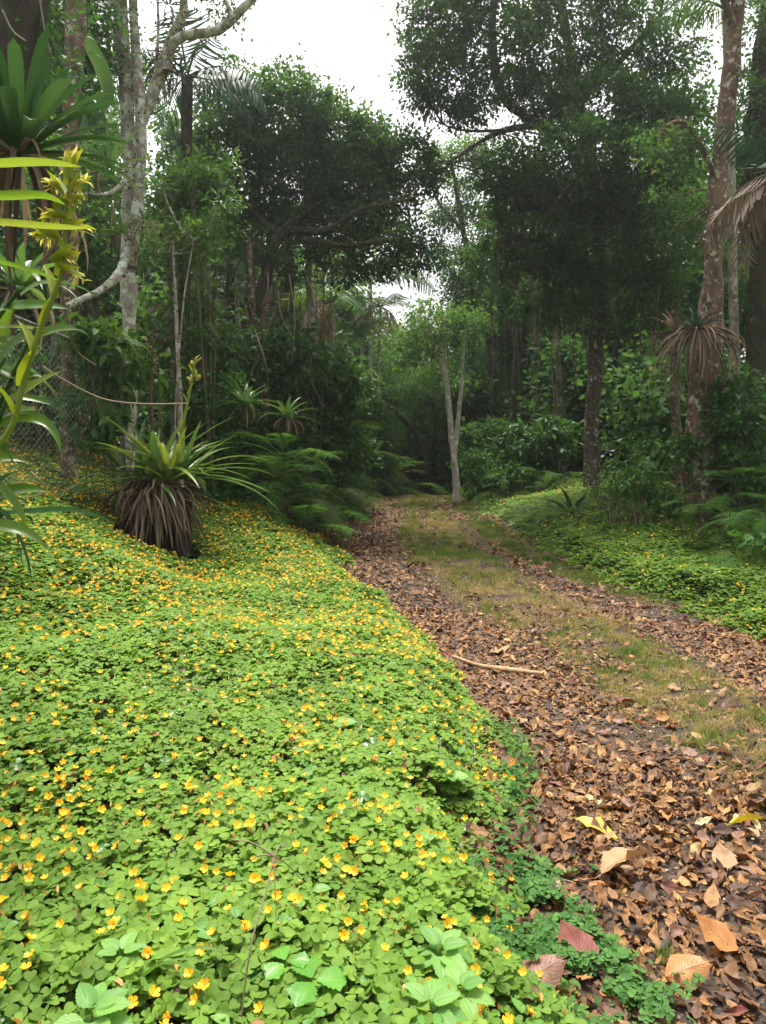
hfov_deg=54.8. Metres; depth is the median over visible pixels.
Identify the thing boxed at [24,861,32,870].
yellow flower
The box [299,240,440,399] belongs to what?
palm tree
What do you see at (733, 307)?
palm tree
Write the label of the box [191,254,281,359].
palm tree
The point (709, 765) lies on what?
fallen leaf
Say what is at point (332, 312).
palm tree
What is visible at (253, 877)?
yellow flower
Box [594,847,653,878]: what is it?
fallen leaf
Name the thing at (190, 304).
shrub
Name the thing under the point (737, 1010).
fallen leaf
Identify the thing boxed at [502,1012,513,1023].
yellow flower
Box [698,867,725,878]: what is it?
fallen leaf
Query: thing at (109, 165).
bromeliad
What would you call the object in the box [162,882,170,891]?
yellow flower
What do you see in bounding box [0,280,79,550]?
cane plant
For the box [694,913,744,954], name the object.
fallen leaf
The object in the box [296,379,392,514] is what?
shrub
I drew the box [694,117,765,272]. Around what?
palm tree
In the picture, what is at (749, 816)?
fallen leaf
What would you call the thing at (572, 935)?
fallen leaf
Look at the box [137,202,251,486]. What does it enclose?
slender tree
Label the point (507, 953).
yellow flower
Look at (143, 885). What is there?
yellow flower
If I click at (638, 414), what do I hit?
distant forest
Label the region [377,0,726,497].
broadleaf tree
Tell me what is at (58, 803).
yellow flower
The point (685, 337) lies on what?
bromeliad
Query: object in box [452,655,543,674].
fallen stick
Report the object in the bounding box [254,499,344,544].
fern
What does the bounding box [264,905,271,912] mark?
yellow flower
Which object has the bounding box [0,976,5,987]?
yellow flower
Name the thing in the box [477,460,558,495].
shrub
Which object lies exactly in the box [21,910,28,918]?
yellow flower
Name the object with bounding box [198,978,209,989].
yellow flower
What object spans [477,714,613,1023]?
glossy edge cover
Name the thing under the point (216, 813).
yellow flower
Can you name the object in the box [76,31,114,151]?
philodendron
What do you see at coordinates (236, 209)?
sapling
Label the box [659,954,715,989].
fallen leaf
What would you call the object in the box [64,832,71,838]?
yellow flower
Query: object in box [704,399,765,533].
shrub
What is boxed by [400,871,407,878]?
yellow flower
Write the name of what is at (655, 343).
slender tree
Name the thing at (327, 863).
yellow flower
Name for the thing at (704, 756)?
fallen leaf
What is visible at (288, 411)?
bromeliad
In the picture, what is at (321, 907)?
yellow flower
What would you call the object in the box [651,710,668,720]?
fallen leaf
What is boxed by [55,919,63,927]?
yellow flower
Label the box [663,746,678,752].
fallen leaf
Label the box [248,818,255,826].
yellow flower
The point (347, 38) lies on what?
sky
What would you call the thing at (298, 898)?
yellow flower
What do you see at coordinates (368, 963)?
clover cover
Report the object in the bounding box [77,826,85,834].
yellow flower
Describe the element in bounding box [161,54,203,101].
bromeliad
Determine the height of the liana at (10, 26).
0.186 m
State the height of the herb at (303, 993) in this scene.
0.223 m
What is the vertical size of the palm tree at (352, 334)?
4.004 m
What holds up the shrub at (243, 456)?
on the ground at (712, 984)
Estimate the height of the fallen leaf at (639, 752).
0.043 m
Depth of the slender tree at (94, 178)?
9.96 m
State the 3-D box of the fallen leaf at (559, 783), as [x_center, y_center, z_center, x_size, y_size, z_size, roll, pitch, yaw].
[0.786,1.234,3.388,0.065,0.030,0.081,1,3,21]
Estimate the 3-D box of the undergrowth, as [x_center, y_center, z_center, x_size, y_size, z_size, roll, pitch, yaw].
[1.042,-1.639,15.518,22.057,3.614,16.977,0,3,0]
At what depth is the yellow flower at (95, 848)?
2.15 m
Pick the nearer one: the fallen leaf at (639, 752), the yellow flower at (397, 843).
the yellow flower at (397, 843)
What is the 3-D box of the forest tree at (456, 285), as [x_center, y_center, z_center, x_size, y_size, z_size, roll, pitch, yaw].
[2.240,-5.221,19.873,3.449,9.957,3.066,0,3,0]
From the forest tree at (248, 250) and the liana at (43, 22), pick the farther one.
the forest tree at (248, 250)
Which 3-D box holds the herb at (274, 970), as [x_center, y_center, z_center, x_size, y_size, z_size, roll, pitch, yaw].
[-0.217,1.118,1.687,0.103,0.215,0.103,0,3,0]
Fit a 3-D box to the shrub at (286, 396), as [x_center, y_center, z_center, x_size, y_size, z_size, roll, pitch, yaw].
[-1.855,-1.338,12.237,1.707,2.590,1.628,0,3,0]
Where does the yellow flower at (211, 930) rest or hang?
on the clover cover
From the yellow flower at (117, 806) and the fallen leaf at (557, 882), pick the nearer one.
the yellow flower at (117, 806)
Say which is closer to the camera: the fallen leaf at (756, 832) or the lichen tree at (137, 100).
the fallen leaf at (756, 832)
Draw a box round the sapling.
[148,178,247,445]
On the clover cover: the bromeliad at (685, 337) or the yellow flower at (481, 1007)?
the yellow flower at (481, 1007)
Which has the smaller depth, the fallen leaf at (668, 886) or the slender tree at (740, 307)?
the fallen leaf at (668, 886)
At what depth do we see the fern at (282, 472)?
9.63 m
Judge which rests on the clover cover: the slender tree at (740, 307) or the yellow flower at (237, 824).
the yellow flower at (237, 824)
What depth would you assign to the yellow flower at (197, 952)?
1.67 m
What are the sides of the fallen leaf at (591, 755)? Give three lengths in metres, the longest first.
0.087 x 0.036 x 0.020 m
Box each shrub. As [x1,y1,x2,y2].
[0,181,150,434]
[0,341,104,459]
[26,226,120,460]
[39,375,133,517]
[48,312,188,525]
[137,274,259,505]
[139,358,259,517]
[181,319,286,496]
[228,416,259,499]
[229,367,321,459]
[243,309,343,520]
[272,396,355,433]
[289,333,395,522]
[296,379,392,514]
[309,414,351,445]
[346,408,390,493]
[357,384,388,479]
[361,394,399,494]
[362,404,410,495]
[371,430,406,490]
[445,448,515,500]
[454,413,522,488]
[476,408,583,495]
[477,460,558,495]
[579,468,646,535]
[597,452,688,539]
[649,421,746,538]
[676,357,765,529]
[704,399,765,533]
[727,522,765,580]
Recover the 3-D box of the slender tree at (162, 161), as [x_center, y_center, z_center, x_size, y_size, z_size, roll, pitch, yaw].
[-2.802,-2.434,9.876,1.316,4.700,1.568,-2,4,-41]
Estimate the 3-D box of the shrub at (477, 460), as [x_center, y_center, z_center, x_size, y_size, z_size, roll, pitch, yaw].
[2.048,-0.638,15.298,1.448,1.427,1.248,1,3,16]
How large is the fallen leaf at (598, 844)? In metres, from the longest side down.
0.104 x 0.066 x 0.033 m
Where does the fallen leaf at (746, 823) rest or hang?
on the ground at (712, 984)
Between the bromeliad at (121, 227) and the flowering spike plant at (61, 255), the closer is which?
the flowering spike plant at (61, 255)
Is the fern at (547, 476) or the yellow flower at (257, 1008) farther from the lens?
the fern at (547, 476)
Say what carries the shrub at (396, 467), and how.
on the ground at (712, 984)
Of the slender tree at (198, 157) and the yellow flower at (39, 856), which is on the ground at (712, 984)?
the slender tree at (198, 157)
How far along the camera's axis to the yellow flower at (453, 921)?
1.92 m
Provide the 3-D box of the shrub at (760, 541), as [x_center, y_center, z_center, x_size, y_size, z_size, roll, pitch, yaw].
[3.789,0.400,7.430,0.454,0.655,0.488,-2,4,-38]
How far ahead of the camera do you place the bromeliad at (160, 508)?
7.40 m
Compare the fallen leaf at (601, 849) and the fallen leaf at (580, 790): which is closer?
the fallen leaf at (601, 849)
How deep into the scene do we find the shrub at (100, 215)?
9.59 m
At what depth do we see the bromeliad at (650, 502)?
10.24 m
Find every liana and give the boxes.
[1,10,25,40]
[21,471,45,497]
[39,0,51,53]
[41,365,187,404]
[60,287,95,365]
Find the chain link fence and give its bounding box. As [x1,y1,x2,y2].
[0,315,125,509]
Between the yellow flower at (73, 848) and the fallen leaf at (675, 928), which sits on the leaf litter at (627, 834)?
the fallen leaf at (675, 928)
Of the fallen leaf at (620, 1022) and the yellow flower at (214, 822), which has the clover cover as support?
the yellow flower at (214, 822)
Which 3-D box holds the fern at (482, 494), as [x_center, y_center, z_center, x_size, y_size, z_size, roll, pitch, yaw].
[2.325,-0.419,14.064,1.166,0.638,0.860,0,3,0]
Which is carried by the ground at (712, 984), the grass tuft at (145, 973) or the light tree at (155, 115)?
the light tree at (155, 115)
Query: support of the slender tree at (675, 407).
on the ground at (712, 984)
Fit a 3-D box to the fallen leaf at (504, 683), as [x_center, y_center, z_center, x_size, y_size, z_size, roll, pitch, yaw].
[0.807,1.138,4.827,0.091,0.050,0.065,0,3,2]
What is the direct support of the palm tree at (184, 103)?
on the ground at (712, 984)
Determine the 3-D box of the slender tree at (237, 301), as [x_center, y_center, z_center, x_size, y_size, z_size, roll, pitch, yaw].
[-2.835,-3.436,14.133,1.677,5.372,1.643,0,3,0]
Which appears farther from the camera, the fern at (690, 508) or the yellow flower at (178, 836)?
the fern at (690, 508)
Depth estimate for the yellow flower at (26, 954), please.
1.62 m
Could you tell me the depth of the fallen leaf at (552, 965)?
2.02 m
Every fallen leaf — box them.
[485,644,510,652]
[500,681,511,688]
[516,714,527,721]
[521,954,570,986]
[537,774,550,779]
[544,880,563,902]
[547,780,561,785]
[553,863,567,871]
[558,918,598,969]
[563,708,572,715]
[569,816,621,845]
[575,788,585,792]
[584,754,597,757]
[590,845,611,853]
[590,880,609,885]
[592,840,611,847]
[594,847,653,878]
[597,830,617,839]
[598,727,610,732]
[599,989,627,1006]
[600,791,620,801]
[611,1019,632,1023]
[612,717,627,722]
[615,696,635,701]
[615,871,629,884]
[619,865,635,874]
[622,794,637,810]
[633,746,646,754]
[639,755,655,760]
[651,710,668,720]
[654,879,695,904]
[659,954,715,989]
[662,811,673,820]
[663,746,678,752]
[666,923,684,937]
[667,683,681,689]
[679,746,696,755]
[689,837,706,847]
[690,832,709,840]
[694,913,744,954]
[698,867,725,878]
[699,755,710,761]
[703,763,719,768]
[707,662,717,667]
[707,746,732,754]
[707,948,725,960]
[712,842,737,870]
[722,1005,750,1015]
[726,812,764,824]
[731,830,742,838]
[736,666,745,674]
[736,862,763,873]
[741,820,749,825]
[742,781,762,790]
[744,827,759,837]
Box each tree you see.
[0,0,128,157]
[20,116,102,456]
[40,0,153,495]
[58,0,256,482]
[60,121,154,423]
[91,81,175,243]
[101,8,273,444]
[107,132,230,448]
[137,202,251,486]
[142,170,225,485]
[146,148,244,404]
[164,144,255,508]
[176,39,474,497]
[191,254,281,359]
[199,206,241,367]
[211,226,256,356]
[213,209,288,502]
[263,198,298,412]
[266,199,300,346]
[282,274,375,381]
[284,223,345,427]
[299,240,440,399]
[318,315,406,397]
[321,232,366,378]
[339,293,413,426]
[364,336,497,484]
[365,285,500,502]
[374,375,456,494]
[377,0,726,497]
[384,307,462,381]
[403,124,529,420]
[431,361,499,495]
[482,283,499,411]
[486,231,536,465]
[522,273,566,480]
[535,231,547,471]
[585,281,631,472]
[621,0,751,534]
[621,255,703,475]
[642,152,711,488]
[652,0,765,448]
[678,0,765,478]
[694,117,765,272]
[694,141,747,410]
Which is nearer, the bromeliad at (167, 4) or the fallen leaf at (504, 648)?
the fallen leaf at (504, 648)
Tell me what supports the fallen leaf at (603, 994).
on the ground at (712, 984)
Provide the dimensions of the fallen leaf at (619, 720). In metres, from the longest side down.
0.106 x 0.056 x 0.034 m
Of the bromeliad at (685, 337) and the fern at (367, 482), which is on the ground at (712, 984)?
the fern at (367, 482)
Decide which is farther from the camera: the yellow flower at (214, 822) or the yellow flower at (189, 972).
the yellow flower at (214, 822)
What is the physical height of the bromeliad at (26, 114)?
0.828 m
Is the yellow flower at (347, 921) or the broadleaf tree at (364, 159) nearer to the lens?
the yellow flower at (347, 921)
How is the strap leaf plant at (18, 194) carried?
on the clover cover
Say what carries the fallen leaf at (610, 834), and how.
on the leaf litter at (627, 834)
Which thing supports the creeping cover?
on the leaf litter at (627, 834)
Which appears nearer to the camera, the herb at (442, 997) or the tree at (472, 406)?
the herb at (442, 997)
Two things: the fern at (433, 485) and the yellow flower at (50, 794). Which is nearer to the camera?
the yellow flower at (50, 794)
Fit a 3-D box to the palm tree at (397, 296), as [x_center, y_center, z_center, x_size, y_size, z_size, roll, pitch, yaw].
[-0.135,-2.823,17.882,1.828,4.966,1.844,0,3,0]
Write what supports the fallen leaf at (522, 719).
on the ground at (712, 984)
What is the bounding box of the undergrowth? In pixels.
[0,329,729,492]
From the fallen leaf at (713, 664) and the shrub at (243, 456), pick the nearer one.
the fallen leaf at (713, 664)
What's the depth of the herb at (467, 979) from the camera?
1.66 m
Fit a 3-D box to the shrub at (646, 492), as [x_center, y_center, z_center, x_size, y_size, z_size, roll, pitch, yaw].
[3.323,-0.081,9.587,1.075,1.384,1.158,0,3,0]
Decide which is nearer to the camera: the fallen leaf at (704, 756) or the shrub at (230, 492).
the fallen leaf at (704, 756)
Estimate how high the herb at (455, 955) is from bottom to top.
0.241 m
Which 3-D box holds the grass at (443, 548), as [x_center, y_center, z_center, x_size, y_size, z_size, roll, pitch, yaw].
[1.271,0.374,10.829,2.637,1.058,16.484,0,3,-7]
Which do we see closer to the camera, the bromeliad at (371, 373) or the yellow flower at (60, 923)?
the yellow flower at (60, 923)
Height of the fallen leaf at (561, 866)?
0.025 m
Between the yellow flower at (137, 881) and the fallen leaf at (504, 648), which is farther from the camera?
the fallen leaf at (504, 648)
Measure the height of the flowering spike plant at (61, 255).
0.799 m
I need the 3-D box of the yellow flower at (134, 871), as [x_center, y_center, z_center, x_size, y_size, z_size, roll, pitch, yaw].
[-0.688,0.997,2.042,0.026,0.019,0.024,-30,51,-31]
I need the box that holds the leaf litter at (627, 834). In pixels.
[324,493,765,1023]
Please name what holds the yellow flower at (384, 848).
on the clover cover
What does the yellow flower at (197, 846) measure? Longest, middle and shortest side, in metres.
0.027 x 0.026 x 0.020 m
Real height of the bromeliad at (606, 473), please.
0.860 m
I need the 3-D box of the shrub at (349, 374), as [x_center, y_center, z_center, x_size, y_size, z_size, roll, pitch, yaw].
[-0.986,-1.235,12.462,1.979,3.390,1.876,2,3,36]
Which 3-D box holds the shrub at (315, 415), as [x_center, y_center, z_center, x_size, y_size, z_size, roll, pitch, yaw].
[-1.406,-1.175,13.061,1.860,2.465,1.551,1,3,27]
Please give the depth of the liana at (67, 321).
4.56 m
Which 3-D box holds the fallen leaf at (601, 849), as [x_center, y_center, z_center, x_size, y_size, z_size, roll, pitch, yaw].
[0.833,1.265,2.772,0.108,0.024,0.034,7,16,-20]
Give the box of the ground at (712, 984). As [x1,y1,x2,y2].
[0,404,765,1023]
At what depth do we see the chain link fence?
7.12 m
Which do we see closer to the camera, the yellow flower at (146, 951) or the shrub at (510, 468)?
the yellow flower at (146, 951)
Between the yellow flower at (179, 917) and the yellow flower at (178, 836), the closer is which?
the yellow flower at (179, 917)
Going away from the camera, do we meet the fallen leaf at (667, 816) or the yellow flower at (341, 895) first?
the yellow flower at (341, 895)
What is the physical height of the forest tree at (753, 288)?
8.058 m
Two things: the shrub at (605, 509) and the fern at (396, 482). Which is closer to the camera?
the shrub at (605, 509)
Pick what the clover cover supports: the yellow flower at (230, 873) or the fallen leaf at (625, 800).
the yellow flower at (230, 873)
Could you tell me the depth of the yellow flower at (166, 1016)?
1.47 m
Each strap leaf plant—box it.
[0,157,90,279]
[0,460,113,583]
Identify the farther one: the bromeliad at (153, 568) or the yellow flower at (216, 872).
the bromeliad at (153, 568)
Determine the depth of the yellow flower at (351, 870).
2.09 m
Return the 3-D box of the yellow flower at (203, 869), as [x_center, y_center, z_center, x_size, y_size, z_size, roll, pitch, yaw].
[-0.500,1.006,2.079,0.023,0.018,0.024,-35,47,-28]
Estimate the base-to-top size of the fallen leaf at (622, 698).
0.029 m
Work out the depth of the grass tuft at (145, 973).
1.59 m
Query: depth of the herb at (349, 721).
3.40 m
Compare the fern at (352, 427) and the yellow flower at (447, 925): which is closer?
the yellow flower at (447, 925)
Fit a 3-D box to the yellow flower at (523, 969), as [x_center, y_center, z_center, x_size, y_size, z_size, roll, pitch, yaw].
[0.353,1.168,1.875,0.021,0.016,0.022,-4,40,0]
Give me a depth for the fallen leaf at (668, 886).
2.54 m
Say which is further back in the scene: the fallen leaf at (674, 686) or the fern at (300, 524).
the fern at (300, 524)
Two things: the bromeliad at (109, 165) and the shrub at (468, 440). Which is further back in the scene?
the shrub at (468, 440)
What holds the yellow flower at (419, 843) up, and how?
on the clover cover
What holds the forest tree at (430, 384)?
on the ground at (712, 984)
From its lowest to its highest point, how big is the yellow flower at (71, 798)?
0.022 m
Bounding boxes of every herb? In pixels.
[54,982,132,1023]
[96,932,145,971]
[264,945,309,979]
[286,956,346,1006]
[333,717,356,751]
[402,978,467,1023]
[413,926,472,977]
[436,966,493,1021]
[442,770,468,809]
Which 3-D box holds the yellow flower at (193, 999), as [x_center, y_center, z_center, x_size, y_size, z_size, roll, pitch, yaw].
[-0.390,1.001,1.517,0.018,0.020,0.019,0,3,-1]
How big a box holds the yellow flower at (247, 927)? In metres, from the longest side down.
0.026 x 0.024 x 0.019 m
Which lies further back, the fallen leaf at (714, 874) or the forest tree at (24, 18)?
the forest tree at (24, 18)
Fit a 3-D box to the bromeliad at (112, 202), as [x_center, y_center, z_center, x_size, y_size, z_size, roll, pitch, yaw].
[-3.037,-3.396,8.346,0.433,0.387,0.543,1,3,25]
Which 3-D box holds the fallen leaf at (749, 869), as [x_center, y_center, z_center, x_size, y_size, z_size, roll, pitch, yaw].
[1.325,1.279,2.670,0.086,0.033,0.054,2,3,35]
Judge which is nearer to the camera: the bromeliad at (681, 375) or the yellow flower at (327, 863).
the yellow flower at (327, 863)
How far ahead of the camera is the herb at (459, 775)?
3.02 m
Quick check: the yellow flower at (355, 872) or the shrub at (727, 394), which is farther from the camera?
the shrub at (727, 394)
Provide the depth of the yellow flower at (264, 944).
1.72 m
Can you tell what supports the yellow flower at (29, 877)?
on the clover cover
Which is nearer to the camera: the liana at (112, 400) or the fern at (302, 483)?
the liana at (112, 400)
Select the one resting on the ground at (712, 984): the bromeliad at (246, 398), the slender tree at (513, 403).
the slender tree at (513, 403)
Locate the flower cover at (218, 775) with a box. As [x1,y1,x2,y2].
[0,395,764,1023]
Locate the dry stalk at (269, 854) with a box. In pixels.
[230,839,306,1016]
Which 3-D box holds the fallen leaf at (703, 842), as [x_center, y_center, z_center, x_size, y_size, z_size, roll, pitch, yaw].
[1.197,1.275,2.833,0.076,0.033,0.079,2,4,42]
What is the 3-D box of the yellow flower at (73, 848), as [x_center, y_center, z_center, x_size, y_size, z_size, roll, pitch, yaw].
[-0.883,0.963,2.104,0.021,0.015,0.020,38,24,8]
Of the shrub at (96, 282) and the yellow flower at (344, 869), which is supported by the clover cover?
the yellow flower at (344, 869)
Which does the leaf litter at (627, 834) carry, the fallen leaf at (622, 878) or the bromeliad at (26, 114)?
the fallen leaf at (622, 878)
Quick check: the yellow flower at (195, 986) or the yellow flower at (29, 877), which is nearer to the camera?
the yellow flower at (195, 986)
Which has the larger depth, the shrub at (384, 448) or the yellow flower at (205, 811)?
the shrub at (384, 448)
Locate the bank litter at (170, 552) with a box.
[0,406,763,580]
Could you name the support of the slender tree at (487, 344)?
on the ground at (712, 984)
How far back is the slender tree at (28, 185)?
8.92 m
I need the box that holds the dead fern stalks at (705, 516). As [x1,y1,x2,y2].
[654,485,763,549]
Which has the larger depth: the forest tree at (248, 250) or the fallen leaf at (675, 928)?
the forest tree at (248, 250)
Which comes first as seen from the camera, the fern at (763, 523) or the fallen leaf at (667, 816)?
the fallen leaf at (667, 816)
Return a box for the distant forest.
[0,6,750,495]
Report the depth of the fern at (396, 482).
17.14 m
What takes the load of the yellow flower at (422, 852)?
on the clover cover
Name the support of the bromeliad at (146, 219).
attached to the lichen tree at (137, 100)
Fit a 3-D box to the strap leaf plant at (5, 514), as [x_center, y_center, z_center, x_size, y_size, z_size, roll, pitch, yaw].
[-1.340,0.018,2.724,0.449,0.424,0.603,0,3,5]
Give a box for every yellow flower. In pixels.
[0,963,8,973]
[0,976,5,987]
[1,873,8,880]
[4,819,12,826]
[20,962,31,971]
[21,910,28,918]
[23,949,33,959]
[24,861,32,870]
[24,872,34,881]
[26,933,35,942]
[31,841,38,846]
[36,852,44,860]
[44,792,52,799]
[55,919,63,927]
[56,799,62,805]
[60,824,66,831]
[62,866,70,875]
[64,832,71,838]
[67,795,74,801]
[70,845,76,851]
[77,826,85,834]
[92,845,98,851]
[96,928,104,935]
[98,805,105,812]
[106,906,113,915]
[108,918,116,928]
[115,803,120,809]
[128,995,137,1007]
[129,867,137,875]
[135,877,141,886]
[138,881,146,887]
[142,819,150,826]
[142,946,152,957]
[149,985,160,996]
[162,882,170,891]
[162,1011,171,1021]
[174,833,181,839]
[174,912,182,920]
[179,898,187,905]
[180,807,186,813]
[183,967,193,977]
[189,993,197,1004]
[193,982,202,992]
[194,841,201,848]
[195,942,204,955]
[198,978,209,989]
[200,797,206,803]
[200,864,207,872]
[203,808,209,815]
[207,927,215,935]
[212,819,218,825]
[213,809,220,816]
[213,867,219,874]
[224,904,231,912]
[225,871,234,878]
[226,797,232,804]
[233,820,240,827]
[241,923,250,932]
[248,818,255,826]
[249,872,258,882]
[254,1001,262,1012]
[260,938,268,949]
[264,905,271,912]
[272,890,281,899]
[288,893,295,899]
[292,840,299,846]
[293,893,301,902]
[318,904,325,910]
[320,867,326,873]
[324,861,331,868]
[338,891,344,898]
[339,929,349,939]
[342,865,349,871]
[344,916,351,925]
[349,834,356,843]
[349,866,354,873]
[352,867,358,875]
[358,926,364,933]
[381,845,389,851]
[381,943,389,951]
[393,896,399,903]
[394,839,402,846]
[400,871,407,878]
[403,965,411,974]
[416,833,422,840]
[416,840,422,846]
[418,849,425,857]
[444,918,451,928]
[450,917,456,924]
[459,852,467,860]
[470,963,479,973]
[472,940,479,948]
[477,1004,484,1011]
[483,915,489,921]
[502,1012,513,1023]
[503,950,510,958]
[518,966,526,975]
[536,969,542,976]
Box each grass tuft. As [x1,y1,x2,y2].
[108,946,225,999]
[650,937,684,965]
[692,697,711,706]
[725,725,745,736]
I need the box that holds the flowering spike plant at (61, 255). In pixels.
[0,145,96,446]
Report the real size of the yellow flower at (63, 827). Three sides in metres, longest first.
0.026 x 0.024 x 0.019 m
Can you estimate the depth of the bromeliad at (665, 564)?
8.15 m
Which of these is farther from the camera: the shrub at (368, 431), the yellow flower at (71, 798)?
the shrub at (368, 431)
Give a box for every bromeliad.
[0,26,136,298]
[0,242,94,355]
[50,302,281,556]
[51,121,164,196]
[89,190,132,224]
[96,218,142,256]
[109,562,172,587]
[124,206,170,250]
[156,0,186,21]
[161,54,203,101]
[207,380,279,429]
[255,396,318,440]
[359,360,392,387]
[537,487,603,526]
[564,460,625,488]
[585,480,648,518]
[607,489,668,523]
[639,302,754,399]
[643,356,712,401]
[647,550,680,577]
[650,308,692,353]
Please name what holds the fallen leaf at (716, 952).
on the ground at (712, 984)
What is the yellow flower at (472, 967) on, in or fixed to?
on the clover cover
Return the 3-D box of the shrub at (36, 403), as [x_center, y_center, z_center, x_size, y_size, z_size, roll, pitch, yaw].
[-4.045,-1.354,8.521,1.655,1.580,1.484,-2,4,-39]
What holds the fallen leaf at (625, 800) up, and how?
on the leaf litter at (627, 834)
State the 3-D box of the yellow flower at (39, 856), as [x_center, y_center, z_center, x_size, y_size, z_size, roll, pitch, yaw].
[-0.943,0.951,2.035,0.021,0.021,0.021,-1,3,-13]
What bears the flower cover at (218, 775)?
on the ground at (712, 984)
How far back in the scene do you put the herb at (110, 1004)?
1.46 m
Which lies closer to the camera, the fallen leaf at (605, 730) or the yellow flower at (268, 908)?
the yellow flower at (268, 908)
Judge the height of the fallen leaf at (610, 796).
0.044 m
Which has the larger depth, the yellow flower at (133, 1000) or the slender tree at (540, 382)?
the slender tree at (540, 382)
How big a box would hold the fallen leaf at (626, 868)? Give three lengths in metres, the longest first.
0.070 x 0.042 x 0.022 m
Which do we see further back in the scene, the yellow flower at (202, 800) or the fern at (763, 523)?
the fern at (763, 523)
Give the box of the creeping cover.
[438,752,705,1023]
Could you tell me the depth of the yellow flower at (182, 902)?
1.90 m
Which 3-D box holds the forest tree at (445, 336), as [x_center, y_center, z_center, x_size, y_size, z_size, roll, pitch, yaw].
[1.064,-2.283,15.016,2.826,4.387,1.907,-1,3,-18]
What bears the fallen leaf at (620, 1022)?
on the leaf litter at (627, 834)
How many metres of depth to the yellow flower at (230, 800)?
2.45 m
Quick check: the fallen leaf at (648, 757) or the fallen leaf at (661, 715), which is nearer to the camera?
the fallen leaf at (648, 757)
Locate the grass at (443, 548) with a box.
[385,493,765,830]
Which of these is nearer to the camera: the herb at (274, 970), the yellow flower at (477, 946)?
the herb at (274, 970)
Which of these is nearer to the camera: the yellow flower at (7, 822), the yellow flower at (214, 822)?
the yellow flower at (7, 822)
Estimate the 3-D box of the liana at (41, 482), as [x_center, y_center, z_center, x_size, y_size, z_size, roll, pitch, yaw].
[-1.575,-0.123,3.325,0.324,0.127,0.115,3,4,45]
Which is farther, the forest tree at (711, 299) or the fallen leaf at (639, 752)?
the forest tree at (711, 299)
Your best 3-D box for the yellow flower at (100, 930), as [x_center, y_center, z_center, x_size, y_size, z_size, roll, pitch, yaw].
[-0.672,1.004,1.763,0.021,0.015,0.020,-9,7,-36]
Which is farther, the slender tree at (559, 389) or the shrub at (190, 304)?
the slender tree at (559, 389)
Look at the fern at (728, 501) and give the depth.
8.84 m
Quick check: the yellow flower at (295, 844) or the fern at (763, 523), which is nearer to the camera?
the yellow flower at (295, 844)
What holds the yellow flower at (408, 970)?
on the clover cover
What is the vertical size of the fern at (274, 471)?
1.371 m
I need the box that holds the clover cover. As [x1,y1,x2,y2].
[0,391,765,1023]
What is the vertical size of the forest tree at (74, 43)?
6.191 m
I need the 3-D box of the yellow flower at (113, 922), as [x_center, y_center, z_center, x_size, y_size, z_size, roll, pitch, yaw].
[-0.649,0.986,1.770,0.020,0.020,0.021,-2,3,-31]
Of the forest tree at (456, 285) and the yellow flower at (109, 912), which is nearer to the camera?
the yellow flower at (109, 912)
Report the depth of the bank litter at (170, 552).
8.55 m
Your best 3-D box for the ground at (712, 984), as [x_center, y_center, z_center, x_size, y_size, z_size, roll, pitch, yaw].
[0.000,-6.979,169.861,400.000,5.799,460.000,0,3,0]
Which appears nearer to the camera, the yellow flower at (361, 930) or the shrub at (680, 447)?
the yellow flower at (361, 930)
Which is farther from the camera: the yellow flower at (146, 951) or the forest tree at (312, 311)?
the forest tree at (312, 311)
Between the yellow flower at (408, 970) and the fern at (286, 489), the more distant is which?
the fern at (286, 489)
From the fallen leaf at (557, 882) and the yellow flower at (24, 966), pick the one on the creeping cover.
the fallen leaf at (557, 882)
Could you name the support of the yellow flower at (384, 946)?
on the clover cover
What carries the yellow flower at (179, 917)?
on the clover cover
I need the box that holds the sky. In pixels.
[61,0,759,477]
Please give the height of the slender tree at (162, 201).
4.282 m
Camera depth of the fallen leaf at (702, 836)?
2.88 m
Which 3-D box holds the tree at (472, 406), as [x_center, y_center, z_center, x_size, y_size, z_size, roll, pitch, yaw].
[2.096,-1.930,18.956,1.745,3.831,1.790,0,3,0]
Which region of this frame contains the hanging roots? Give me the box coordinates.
[110,201,680,470]
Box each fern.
[147,422,284,515]
[220,430,370,544]
[225,437,345,526]
[227,451,345,539]
[231,472,345,524]
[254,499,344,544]
[265,476,382,542]
[305,421,387,509]
[323,482,370,520]
[358,451,401,496]
[366,442,426,496]
[376,440,449,494]
[475,473,532,504]
[514,467,570,493]
[659,501,765,555]
[670,467,765,543]
[690,509,765,574]
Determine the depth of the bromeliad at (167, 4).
8.34 m
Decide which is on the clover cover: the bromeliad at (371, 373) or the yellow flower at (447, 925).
the yellow flower at (447, 925)
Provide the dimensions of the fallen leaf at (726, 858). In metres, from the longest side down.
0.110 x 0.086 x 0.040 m
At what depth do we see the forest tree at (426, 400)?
18.95 m
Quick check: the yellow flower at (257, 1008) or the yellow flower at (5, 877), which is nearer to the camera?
the yellow flower at (257, 1008)
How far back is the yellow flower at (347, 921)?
1.85 m
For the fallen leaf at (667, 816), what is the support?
on the leaf litter at (627, 834)
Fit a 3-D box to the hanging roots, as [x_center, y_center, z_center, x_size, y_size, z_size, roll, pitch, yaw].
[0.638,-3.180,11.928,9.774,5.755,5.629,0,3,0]
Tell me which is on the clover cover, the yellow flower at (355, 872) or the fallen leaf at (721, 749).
the yellow flower at (355, 872)
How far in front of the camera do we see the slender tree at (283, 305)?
14.77 m
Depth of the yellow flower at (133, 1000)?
1.49 m
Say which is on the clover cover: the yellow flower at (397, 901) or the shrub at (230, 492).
the yellow flower at (397, 901)
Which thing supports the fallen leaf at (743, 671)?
on the leaf litter at (627, 834)

